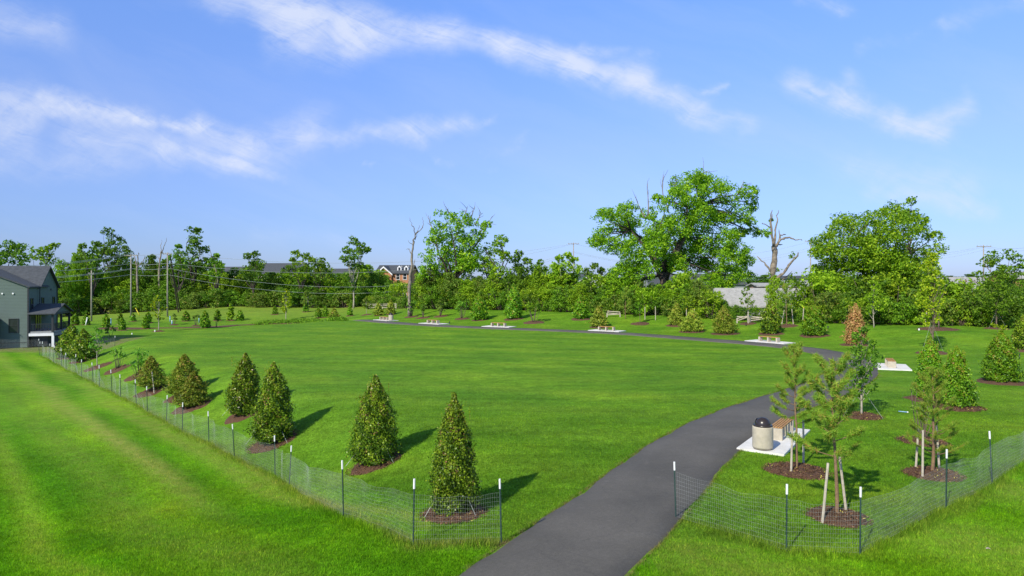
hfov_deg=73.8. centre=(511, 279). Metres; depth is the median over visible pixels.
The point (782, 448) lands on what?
concrete pad
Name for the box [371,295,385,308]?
bush
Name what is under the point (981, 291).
leafy tree
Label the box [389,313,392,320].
trash can
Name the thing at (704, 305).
bush
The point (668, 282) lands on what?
bush
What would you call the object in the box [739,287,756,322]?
young tree
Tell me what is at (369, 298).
bush
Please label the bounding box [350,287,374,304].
bush
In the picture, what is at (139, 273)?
leafy tree
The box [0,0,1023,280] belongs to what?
sky
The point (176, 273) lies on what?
leafy tree
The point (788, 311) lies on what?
bush
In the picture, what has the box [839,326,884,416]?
young tree
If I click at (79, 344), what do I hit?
holly tree
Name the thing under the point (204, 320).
evergreen
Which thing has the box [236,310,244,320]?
evergreen
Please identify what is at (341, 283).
leafy tree
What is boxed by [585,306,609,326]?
cedar tree
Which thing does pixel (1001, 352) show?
holly tree
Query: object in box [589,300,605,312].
bush
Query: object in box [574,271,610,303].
bush
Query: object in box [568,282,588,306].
leafy tree
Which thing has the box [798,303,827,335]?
holly tree
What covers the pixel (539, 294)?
bush
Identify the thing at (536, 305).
shrub
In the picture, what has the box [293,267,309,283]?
leafy tree
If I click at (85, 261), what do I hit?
power line
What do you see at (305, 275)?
leafy tree
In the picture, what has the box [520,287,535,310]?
bush
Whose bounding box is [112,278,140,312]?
leafy tree
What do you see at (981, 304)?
bush
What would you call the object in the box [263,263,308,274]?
townhouse
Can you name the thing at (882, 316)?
bush
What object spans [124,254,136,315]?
utility pole
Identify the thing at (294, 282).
leafy tree
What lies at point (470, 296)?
bush
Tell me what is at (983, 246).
utility pole
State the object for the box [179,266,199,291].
leafy tree
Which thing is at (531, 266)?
leafy tree
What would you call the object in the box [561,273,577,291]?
leafy tree
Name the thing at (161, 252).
dead tree
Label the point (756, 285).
building
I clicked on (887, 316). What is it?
bush
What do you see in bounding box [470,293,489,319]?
holly tree
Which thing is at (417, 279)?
leafy tree
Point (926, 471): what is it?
mulch ring
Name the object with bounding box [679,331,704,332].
mulch ring
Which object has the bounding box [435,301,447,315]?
shrub
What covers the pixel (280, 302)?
bush
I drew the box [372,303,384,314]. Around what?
cedar tree
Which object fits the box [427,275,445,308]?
leafy tree
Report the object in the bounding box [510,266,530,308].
leafy tree
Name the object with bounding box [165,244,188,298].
leafy tree
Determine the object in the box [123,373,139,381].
mulch ring
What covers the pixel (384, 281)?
leafy tree
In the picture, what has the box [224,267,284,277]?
townhouse
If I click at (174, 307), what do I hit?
bush
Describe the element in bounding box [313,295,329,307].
bush
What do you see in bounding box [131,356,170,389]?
cedar tree
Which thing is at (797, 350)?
pine tree
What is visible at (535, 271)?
leafy tree
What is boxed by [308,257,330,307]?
leafy tree
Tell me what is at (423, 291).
bush
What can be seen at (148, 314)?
evergreen
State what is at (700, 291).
leafy tree
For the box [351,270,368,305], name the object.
leafy tree
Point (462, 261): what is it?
oak tree
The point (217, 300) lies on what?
bush
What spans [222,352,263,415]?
holly tree
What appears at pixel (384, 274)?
leafy tree
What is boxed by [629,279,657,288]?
bush
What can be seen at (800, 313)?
bush
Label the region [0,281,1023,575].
ground
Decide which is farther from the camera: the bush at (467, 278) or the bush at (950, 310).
the bush at (467, 278)
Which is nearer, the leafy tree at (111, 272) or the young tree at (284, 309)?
the young tree at (284, 309)
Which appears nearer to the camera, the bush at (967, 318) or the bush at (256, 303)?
the bush at (967, 318)
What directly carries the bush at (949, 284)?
on the ground at (352, 355)
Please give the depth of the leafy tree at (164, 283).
149.15 m
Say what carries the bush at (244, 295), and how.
on the ground at (352, 355)
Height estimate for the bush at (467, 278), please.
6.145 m
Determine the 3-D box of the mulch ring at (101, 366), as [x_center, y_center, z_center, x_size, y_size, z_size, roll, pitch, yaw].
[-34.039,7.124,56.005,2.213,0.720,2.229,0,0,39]
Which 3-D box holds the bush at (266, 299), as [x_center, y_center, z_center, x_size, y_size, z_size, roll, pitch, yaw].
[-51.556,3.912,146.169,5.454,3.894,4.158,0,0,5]
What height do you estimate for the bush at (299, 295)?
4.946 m
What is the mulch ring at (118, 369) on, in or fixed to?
on the ground at (352, 355)
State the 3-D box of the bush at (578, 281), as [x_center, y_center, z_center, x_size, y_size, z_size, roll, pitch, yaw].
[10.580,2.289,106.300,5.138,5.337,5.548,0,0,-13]
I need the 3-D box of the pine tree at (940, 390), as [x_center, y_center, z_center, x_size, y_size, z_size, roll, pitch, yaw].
[13.145,4.394,21.448,1.657,3.555,1.769,0,0,-36]
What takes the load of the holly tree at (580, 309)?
on the mulch ring at (575, 319)
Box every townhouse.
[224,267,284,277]
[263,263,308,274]
[314,269,354,275]
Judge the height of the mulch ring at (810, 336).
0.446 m
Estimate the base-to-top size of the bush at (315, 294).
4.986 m
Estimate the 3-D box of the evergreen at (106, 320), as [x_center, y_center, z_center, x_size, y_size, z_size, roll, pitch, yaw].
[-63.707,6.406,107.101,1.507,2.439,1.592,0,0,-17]
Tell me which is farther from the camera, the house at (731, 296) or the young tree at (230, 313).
the young tree at (230, 313)
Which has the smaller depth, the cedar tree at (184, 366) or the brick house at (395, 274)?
the cedar tree at (184, 366)
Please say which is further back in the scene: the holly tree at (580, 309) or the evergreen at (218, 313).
the evergreen at (218, 313)
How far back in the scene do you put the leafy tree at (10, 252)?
134.88 m
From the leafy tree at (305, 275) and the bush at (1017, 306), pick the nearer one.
the bush at (1017, 306)
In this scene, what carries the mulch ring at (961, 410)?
on the ground at (352, 355)
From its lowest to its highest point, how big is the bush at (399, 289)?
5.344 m
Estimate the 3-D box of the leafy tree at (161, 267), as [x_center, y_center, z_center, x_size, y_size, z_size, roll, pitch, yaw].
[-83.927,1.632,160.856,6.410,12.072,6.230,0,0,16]
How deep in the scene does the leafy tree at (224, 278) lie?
150.54 m
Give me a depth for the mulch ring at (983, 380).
39.12 m
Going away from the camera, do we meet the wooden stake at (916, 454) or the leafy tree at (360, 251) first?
the wooden stake at (916, 454)
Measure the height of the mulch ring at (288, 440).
0.681 m
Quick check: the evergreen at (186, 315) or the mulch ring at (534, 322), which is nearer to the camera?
the mulch ring at (534, 322)
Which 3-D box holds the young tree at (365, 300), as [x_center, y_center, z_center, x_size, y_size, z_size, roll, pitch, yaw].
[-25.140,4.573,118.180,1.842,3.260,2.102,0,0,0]
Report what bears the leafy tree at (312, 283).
on the ground at (352, 355)
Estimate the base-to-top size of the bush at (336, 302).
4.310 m
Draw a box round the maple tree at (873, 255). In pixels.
[807,196,949,295]
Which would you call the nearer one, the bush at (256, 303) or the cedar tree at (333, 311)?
the cedar tree at (333, 311)
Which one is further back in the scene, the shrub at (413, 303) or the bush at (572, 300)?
the shrub at (413, 303)
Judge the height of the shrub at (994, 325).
1.297 m
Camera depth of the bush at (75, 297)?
143.69 m
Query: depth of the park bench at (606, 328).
80.03 m
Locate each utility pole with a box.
[88,270,93,320]
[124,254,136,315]
[163,252,167,316]
[976,245,991,278]
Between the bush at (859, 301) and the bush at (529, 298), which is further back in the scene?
the bush at (529, 298)
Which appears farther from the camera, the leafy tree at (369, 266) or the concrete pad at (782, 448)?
the leafy tree at (369, 266)
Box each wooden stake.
[790,426,792,470]
[802,420,804,462]
[821,463,828,522]
[838,456,846,509]
[915,429,918,466]
[921,430,923,476]
[936,425,939,467]
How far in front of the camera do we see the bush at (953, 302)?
72.94 m
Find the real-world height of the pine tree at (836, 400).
4.431 m
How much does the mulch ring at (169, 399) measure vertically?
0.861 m
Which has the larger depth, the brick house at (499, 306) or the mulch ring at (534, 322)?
the brick house at (499, 306)
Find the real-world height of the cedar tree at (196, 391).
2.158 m
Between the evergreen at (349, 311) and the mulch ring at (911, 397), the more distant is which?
the evergreen at (349, 311)
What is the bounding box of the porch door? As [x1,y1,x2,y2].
[35,315,40,329]
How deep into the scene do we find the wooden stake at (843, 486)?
17.56 m
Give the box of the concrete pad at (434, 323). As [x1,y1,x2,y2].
[420,322,447,324]
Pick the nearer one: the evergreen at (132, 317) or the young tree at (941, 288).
the young tree at (941, 288)
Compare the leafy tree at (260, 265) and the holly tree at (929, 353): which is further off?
the leafy tree at (260, 265)
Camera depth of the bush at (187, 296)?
144.54 m
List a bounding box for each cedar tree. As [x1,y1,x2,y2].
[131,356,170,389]
[158,354,205,394]
[170,370,212,407]
[326,307,340,317]
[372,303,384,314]
[384,300,396,313]
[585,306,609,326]
[667,303,683,324]
[677,308,705,331]
[708,306,739,333]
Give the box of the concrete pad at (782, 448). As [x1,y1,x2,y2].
[737,428,809,455]
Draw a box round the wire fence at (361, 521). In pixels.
[41,356,1023,561]
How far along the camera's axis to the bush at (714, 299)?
87.39 m
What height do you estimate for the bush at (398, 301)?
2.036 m
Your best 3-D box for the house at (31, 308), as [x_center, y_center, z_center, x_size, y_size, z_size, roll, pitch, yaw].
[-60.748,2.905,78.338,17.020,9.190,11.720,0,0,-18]
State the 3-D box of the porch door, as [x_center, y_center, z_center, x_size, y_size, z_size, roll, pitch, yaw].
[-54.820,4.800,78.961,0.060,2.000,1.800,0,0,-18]
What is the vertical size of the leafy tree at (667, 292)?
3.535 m
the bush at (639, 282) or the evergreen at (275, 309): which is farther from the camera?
the evergreen at (275, 309)
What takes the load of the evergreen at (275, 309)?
on the ground at (352, 355)
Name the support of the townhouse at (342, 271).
on the ground at (352, 355)
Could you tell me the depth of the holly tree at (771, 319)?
72.26 m
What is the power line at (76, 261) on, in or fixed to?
attached to the utility pole at (131, 255)
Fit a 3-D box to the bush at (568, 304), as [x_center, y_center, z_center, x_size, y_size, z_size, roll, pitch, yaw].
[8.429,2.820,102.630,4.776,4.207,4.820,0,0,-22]
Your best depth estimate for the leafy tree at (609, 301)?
98.28 m
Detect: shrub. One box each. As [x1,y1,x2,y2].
[104,326,116,336]
[109,345,126,368]
[127,347,148,374]
[192,314,199,323]
[407,300,415,315]
[419,300,426,316]
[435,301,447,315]
[454,299,468,317]
[526,300,541,321]
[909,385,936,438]
[990,322,1006,331]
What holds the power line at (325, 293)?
attached to the utility pole
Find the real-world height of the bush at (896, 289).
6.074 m
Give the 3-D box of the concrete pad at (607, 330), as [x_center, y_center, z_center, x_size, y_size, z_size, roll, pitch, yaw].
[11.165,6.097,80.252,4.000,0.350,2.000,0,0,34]
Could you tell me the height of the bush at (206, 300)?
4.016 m
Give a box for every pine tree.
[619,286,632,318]
[769,340,814,466]
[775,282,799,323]
[786,352,868,513]
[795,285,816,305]
[903,365,969,470]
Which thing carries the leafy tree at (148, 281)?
on the ground at (352, 355)
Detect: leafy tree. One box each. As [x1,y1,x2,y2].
[0,239,30,265]
[26,242,60,265]
[53,259,67,281]
[56,262,73,283]
[58,277,67,316]
[58,277,79,315]
[63,254,85,313]
[67,248,83,274]
[75,242,101,314]
[78,252,97,314]
[82,273,98,314]
[86,270,111,314]
[89,253,104,270]
[91,227,134,276]
[93,272,114,313]
[103,267,125,311]
[104,262,125,313]
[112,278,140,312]
[121,253,134,279]
[122,261,144,284]
[123,267,149,311]
[135,271,156,310]
[141,254,163,282]
[146,274,164,310]
[155,262,164,279]
[159,269,179,309]
[160,259,175,308]
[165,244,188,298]
[166,266,185,307]
[172,274,196,306]
[173,226,210,307]
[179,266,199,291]
[188,279,209,307]
[194,271,214,307]
[195,255,228,285]
[204,253,224,289]
[206,269,230,305]
[225,271,238,304]
[227,274,248,305]
[229,267,241,304]
[236,267,258,304]
[239,250,267,306]
[242,282,264,296]
[243,262,262,277]
[258,272,285,305]
[266,278,283,306]
[279,265,294,289]
[280,273,294,290]
[289,249,314,305]
[291,275,307,305]
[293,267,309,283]
[298,272,314,290]
[303,280,325,306]
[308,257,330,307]
[312,262,335,296]
[320,271,340,307]
[326,277,351,305]
[334,273,355,306]
[338,236,371,308]
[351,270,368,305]
[355,264,381,279]
[363,270,379,296]
[373,272,390,290]
[376,269,392,292]
[377,277,390,298]
[392,280,403,297]
[411,278,419,308]
[414,267,429,307]
[416,265,443,307]
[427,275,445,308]
[435,272,464,308]
[436,272,453,308]
[445,279,462,308]
[455,280,468,307]
[460,280,480,307]
[463,234,512,287]
[472,275,486,297]
[478,275,504,307]
[487,278,503,309]
[498,277,519,298]
[507,249,532,278]
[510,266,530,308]
[518,275,540,309]
[527,264,549,306]
[529,259,548,275]
[539,282,555,310]
[542,251,585,309]
[543,264,568,288]
[549,267,568,308]
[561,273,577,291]
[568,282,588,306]
[583,262,605,289]
[593,285,609,309]
[599,291,619,311]
[601,280,623,312]
[630,287,652,313]
[648,283,666,314]
[659,290,675,314]
[666,288,681,311]
[677,283,692,314]
[687,280,716,316]
[691,284,712,315]
[716,300,731,312]
[745,272,760,287]
[753,275,769,282]
[764,275,783,313]
[829,272,844,289]
[835,285,863,307]
[890,287,912,302]
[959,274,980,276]
[971,248,1023,299]
[972,287,991,299]
[1013,280,1023,317]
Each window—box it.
[8,318,18,332]
[30,298,33,310]
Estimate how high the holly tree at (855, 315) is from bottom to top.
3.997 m
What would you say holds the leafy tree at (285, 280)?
on the ground at (352, 355)
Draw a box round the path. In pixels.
[354,320,877,575]
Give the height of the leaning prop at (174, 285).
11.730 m
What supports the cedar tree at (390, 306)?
on the mulch ring
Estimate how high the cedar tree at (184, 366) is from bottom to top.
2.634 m
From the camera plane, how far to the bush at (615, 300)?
97.08 m
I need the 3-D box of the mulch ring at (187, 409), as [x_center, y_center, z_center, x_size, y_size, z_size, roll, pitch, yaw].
[-18.127,7.137,38.737,2.247,0.781,2.277,0,0,0]
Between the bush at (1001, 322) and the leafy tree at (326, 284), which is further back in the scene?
the leafy tree at (326, 284)
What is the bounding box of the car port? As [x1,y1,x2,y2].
[768,276,807,282]
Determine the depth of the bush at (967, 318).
72.65 m
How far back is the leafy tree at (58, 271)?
162.80 m
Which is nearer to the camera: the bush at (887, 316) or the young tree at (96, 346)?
the young tree at (96, 346)
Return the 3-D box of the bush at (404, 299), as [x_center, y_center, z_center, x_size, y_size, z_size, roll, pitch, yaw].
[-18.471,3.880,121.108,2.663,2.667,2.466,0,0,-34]
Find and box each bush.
[59,299,83,316]
[65,292,89,315]
[75,293,105,314]
[85,296,117,314]
[97,291,121,313]
[111,299,132,313]
[114,289,146,311]
[133,290,153,311]
[143,293,165,310]
[145,290,176,309]
[161,289,187,309]
[173,291,194,308]
[178,291,210,308]
[197,290,217,307]
[202,287,228,307]
[211,288,237,306]
[228,288,248,305]
[238,289,256,304]
[245,292,269,307]
[257,289,279,306]
[264,288,287,306]
[275,287,300,307]
[284,285,318,306]
[299,285,324,307]
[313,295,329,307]
[324,289,342,307]
[327,289,352,307]
[346,290,360,305]
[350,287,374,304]
[362,295,375,308]
[367,280,393,303]
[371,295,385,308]
[378,291,398,305]
[385,281,407,304]
[394,299,405,308]
[400,296,407,308]
[402,281,417,306]
[416,286,432,308]
[422,282,443,308]
[444,298,453,308]
[454,289,476,309]
[460,274,485,286]
[462,291,482,309]
[472,291,492,308]
[478,284,499,309]
[489,289,505,309]
[497,294,508,308]
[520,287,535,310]
[524,293,541,311]
[527,273,557,301]
[529,287,550,310]
[542,297,553,311]
[548,286,569,311]
[550,285,577,311]
[551,287,569,309]
[567,297,577,310]
[570,278,593,295]
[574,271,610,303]
[583,294,598,312]
[589,272,626,292]
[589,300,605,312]
[599,298,613,313]
[606,298,618,312]
[610,294,630,314]
[614,287,637,314]
[619,279,644,312]
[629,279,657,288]
[630,296,648,314]
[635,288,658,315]
[645,296,668,314]
[646,277,681,294]
[655,297,666,315]
[660,297,679,315]
[664,269,701,290]
[666,285,693,315]
[679,293,705,315]
[687,291,719,317]
[694,289,726,318]
[723,304,738,318]
[729,304,746,317]
[734,307,751,320]
[749,306,758,319]
[752,307,765,320]
[763,300,789,317]
[777,272,825,309]
[779,305,789,321]
[782,306,800,321]
[788,267,845,311]
[789,305,806,321]
[810,291,841,321]
[816,304,828,318]
[818,288,860,320]
[825,304,844,322]
[832,294,860,323]
[833,297,865,322]
[836,281,885,308]
[845,270,892,319]
[846,306,874,324]
[861,272,916,322]
[861,305,884,323]
[868,297,891,323]
[870,293,909,323]
[881,291,919,324]
[892,295,922,324]
[895,288,922,321]
[905,296,930,324]
[906,308,919,324]
[907,272,955,298]
[913,301,949,325]
[923,277,971,300]
[927,295,963,324]
[935,277,978,321]
[937,297,966,325]
[945,286,990,321]
[948,302,973,325]
[953,291,983,325]
[958,295,986,325]
[960,290,1000,325]
[975,307,995,326]
[982,300,1016,324]
[985,282,1023,327]
[990,309,1017,326]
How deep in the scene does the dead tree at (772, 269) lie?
103.69 m
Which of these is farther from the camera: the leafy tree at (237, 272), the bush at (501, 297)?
the leafy tree at (237, 272)
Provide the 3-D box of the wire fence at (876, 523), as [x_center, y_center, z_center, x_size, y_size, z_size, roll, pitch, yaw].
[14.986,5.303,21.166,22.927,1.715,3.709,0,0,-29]
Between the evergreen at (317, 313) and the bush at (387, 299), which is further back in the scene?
the bush at (387, 299)
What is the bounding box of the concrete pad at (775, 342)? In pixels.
[745,339,794,343]
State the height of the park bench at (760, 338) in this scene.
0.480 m
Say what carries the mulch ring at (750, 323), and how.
on the ground at (352, 355)
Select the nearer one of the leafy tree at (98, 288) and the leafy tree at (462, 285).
the leafy tree at (462, 285)
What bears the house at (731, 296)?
on the ground at (352, 355)
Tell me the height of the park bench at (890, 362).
0.480 m
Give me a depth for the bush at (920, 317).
72.76 m
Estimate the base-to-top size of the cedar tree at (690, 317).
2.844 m
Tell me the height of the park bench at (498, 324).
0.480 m
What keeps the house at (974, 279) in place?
on the ground at (352, 355)
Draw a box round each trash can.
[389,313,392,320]
[752,417,772,450]
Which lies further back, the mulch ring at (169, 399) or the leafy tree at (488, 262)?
the leafy tree at (488, 262)
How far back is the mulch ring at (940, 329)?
66.90 m
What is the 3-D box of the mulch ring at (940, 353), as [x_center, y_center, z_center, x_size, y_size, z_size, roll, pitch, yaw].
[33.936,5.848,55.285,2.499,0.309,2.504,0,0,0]
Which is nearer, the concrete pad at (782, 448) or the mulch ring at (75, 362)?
the concrete pad at (782, 448)
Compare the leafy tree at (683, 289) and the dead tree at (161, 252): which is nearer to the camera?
the leafy tree at (683, 289)
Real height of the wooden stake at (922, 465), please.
1.573 m
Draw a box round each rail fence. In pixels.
[606,311,620,316]
[736,315,761,322]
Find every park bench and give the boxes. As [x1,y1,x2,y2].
[379,316,388,319]
[427,320,439,323]
[491,322,505,326]
[598,326,614,330]
[758,336,779,341]
[772,418,793,440]
[885,358,895,367]
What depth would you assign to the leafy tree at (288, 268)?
158.19 m
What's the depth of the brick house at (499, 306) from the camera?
111.50 m
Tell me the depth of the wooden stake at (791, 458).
21.05 m
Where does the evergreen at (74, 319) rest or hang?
on the ground at (352, 355)
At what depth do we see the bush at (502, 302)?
109.60 m
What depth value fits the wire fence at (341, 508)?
23.73 m
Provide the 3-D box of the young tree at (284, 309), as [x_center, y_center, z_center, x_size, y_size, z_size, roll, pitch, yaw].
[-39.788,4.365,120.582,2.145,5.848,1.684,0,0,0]
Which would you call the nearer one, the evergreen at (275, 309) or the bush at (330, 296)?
the evergreen at (275, 309)
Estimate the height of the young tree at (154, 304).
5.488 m
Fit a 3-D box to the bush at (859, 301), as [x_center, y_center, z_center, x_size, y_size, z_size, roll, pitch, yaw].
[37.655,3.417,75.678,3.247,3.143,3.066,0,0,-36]
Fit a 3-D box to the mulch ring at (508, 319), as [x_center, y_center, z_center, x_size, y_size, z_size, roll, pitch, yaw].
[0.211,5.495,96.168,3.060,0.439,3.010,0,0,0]
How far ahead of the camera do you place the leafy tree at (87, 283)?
150.11 m
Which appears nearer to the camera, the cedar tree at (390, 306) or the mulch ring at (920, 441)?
the mulch ring at (920, 441)
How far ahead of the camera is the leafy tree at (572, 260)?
110.92 m
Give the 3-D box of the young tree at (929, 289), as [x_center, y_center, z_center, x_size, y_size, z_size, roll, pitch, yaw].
[33.882,1.869,55.322,2.445,8.387,2.238,0,0,0]
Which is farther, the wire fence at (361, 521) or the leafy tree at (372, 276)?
the leafy tree at (372, 276)
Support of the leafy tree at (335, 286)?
on the ground at (352, 355)
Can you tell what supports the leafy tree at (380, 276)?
on the ground at (352, 355)
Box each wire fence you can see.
[0,339,38,349]
[41,356,1023,561]
[42,341,501,543]
[673,431,1023,554]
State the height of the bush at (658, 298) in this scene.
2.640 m
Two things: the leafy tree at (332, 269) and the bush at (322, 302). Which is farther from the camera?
the leafy tree at (332, 269)
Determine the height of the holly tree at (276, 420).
3.708 m
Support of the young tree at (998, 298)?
on the ground at (352, 355)
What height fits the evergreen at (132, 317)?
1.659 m
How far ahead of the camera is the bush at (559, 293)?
107.89 m
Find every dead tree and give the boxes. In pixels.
[134,253,144,311]
[157,238,166,310]
[406,217,423,316]
[757,210,801,287]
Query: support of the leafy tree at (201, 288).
on the ground at (352, 355)
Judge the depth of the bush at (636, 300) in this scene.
94.71 m
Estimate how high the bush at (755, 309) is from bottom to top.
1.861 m
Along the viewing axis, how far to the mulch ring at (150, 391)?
43.50 m
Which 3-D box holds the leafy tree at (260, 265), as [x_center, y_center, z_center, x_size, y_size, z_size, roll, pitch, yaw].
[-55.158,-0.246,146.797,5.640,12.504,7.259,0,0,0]
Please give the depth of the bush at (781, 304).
79.66 m
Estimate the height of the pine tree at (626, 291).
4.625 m
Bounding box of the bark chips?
[245,403,987,528]
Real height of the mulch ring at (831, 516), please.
0.227 m
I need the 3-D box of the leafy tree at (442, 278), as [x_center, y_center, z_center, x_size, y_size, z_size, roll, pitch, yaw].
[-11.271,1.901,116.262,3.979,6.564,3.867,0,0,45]
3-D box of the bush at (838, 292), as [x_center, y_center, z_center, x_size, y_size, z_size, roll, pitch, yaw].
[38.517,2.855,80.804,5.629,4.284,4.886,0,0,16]
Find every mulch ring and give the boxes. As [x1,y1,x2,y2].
[69,357,95,363]
[83,362,111,371]
[103,364,130,374]
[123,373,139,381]
[133,384,168,397]
[163,395,181,402]
[170,397,211,414]
[224,410,254,423]
[248,431,295,453]
[351,452,401,474]
[422,506,484,524]
[504,318,523,320]
[523,321,543,323]
[571,318,589,320]
[630,322,648,324]
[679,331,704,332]
[710,332,739,334]
[739,322,756,324]
[758,332,783,335]
[764,462,828,479]
[780,324,797,327]
[799,334,830,337]
[806,506,866,527]
[839,343,867,345]
[844,411,881,419]
[896,436,947,446]
[903,395,934,401]
[903,465,960,481]
[915,351,946,354]
[916,327,959,330]
[934,403,982,411]
[976,378,1023,385]
[983,327,1010,329]
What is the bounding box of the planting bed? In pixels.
[97,320,335,329]
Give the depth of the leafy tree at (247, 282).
151.58 m
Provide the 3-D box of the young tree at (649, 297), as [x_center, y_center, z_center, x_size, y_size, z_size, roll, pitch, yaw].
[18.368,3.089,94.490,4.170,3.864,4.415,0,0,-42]
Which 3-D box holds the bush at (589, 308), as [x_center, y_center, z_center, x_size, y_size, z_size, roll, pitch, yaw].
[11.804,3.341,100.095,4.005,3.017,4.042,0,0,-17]
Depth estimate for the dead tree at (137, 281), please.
149.90 m
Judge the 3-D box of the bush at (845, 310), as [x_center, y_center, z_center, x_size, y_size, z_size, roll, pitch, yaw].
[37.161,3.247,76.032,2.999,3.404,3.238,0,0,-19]
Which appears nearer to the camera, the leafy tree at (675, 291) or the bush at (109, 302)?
the leafy tree at (675, 291)
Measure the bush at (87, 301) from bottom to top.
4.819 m
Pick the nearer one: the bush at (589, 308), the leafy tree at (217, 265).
the bush at (589, 308)
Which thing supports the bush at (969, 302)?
on the ground at (352, 355)
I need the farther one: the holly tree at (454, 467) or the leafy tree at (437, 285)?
the leafy tree at (437, 285)
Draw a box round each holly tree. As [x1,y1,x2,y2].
[52,324,77,357]
[66,328,99,361]
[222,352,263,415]
[243,361,298,444]
[342,373,401,466]
[424,392,483,517]
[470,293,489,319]
[502,283,524,318]
[572,294,589,318]
[756,299,782,333]
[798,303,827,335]
[839,302,868,344]
[912,335,944,398]
[936,346,980,407]
[977,330,1023,382]
[1011,314,1023,349]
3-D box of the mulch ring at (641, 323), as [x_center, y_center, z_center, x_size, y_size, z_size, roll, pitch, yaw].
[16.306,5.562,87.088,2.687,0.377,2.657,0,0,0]
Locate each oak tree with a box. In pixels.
[416,201,494,284]
[585,161,771,293]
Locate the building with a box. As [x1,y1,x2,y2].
[746,283,814,295]
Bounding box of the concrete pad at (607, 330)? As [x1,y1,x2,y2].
[588,329,624,331]
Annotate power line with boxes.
[30,253,130,265]
[47,254,130,265]
[57,268,130,276]
[169,257,554,286]
[171,244,567,262]
[171,244,571,272]
[172,256,562,293]
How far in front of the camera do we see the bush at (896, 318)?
72.93 m
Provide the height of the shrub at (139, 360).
2.176 m
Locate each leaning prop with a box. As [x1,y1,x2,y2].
[169,254,178,312]
[171,260,180,310]
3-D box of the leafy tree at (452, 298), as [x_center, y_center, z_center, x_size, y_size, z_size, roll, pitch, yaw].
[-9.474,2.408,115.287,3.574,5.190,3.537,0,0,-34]
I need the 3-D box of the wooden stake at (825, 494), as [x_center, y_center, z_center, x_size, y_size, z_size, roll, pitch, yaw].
[7.783,5.347,16.975,0.245,1.585,0.068,0,0,-17]
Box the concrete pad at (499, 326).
[481,325,515,327]
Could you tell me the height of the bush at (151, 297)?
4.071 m
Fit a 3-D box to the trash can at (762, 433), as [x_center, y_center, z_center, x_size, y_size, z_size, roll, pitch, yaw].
[8.809,5.372,23.977,0.700,1.110,0.700,0,0,-39]
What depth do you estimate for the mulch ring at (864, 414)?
29.50 m
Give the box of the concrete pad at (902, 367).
[875,363,911,370]
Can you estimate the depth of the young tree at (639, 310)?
86.98 m
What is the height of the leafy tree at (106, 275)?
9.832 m
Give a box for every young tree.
[88,327,109,365]
[150,295,167,329]
[226,304,235,319]
[280,288,291,313]
[300,291,313,306]
[361,297,371,313]
[632,299,643,314]
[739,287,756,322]
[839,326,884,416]
[863,280,888,327]
[911,252,946,349]
[933,270,953,327]
[981,271,1017,327]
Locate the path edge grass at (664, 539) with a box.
[451,371,880,575]
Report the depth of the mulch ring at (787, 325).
76.24 m
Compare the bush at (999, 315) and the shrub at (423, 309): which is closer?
the bush at (999, 315)
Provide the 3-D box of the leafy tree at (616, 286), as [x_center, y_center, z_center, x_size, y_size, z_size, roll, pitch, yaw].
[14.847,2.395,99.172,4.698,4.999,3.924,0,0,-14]
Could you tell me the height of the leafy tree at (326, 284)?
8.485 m
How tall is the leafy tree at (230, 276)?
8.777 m
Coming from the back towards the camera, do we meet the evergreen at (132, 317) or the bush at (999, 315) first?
the evergreen at (132, 317)
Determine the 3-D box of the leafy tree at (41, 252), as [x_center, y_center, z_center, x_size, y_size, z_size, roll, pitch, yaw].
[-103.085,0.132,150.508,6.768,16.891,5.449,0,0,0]
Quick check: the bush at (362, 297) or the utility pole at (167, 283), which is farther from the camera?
the bush at (362, 297)
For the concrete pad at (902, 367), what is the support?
on the ground at (352, 355)
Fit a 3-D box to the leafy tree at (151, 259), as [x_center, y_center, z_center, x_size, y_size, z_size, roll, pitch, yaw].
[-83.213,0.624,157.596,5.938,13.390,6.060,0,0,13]
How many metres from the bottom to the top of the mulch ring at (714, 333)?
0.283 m
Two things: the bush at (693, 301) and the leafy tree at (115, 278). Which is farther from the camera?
the leafy tree at (115, 278)
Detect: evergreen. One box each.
[70,313,80,324]
[81,314,90,324]
[101,313,110,327]
[116,312,122,323]
[118,317,127,329]
[129,313,135,320]
[141,314,149,328]
[146,312,152,321]
[181,310,190,320]
[199,310,211,327]
[213,309,221,319]
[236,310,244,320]
[272,305,278,313]
[302,303,308,311]
[314,307,321,317]
[321,306,329,316]
[347,306,352,315]
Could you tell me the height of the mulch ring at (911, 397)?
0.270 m
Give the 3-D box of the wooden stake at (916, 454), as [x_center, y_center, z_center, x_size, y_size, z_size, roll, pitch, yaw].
[12.980,5.438,21.875,0.202,1.467,0.067,0,0,-23]
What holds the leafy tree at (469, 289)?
on the ground at (352, 355)
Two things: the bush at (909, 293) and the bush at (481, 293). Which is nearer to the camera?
the bush at (909, 293)
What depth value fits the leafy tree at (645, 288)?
95.75 m
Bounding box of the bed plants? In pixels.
[251,316,348,324]
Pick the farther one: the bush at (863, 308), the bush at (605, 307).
the bush at (605, 307)
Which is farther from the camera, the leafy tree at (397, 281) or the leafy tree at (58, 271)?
the leafy tree at (58, 271)
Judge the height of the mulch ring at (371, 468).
0.638 m
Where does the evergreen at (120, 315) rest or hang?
on the ground at (352, 355)
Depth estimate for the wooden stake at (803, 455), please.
22.36 m
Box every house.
[0,266,73,347]
[377,265,418,297]
[489,278,524,309]
[643,274,747,292]
[713,288,805,317]
[937,277,984,291]
[986,271,1023,285]
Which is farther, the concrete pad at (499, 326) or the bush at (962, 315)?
the concrete pad at (499, 326)
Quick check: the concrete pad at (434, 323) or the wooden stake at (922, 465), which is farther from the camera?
the concrete pad at (434, 323)

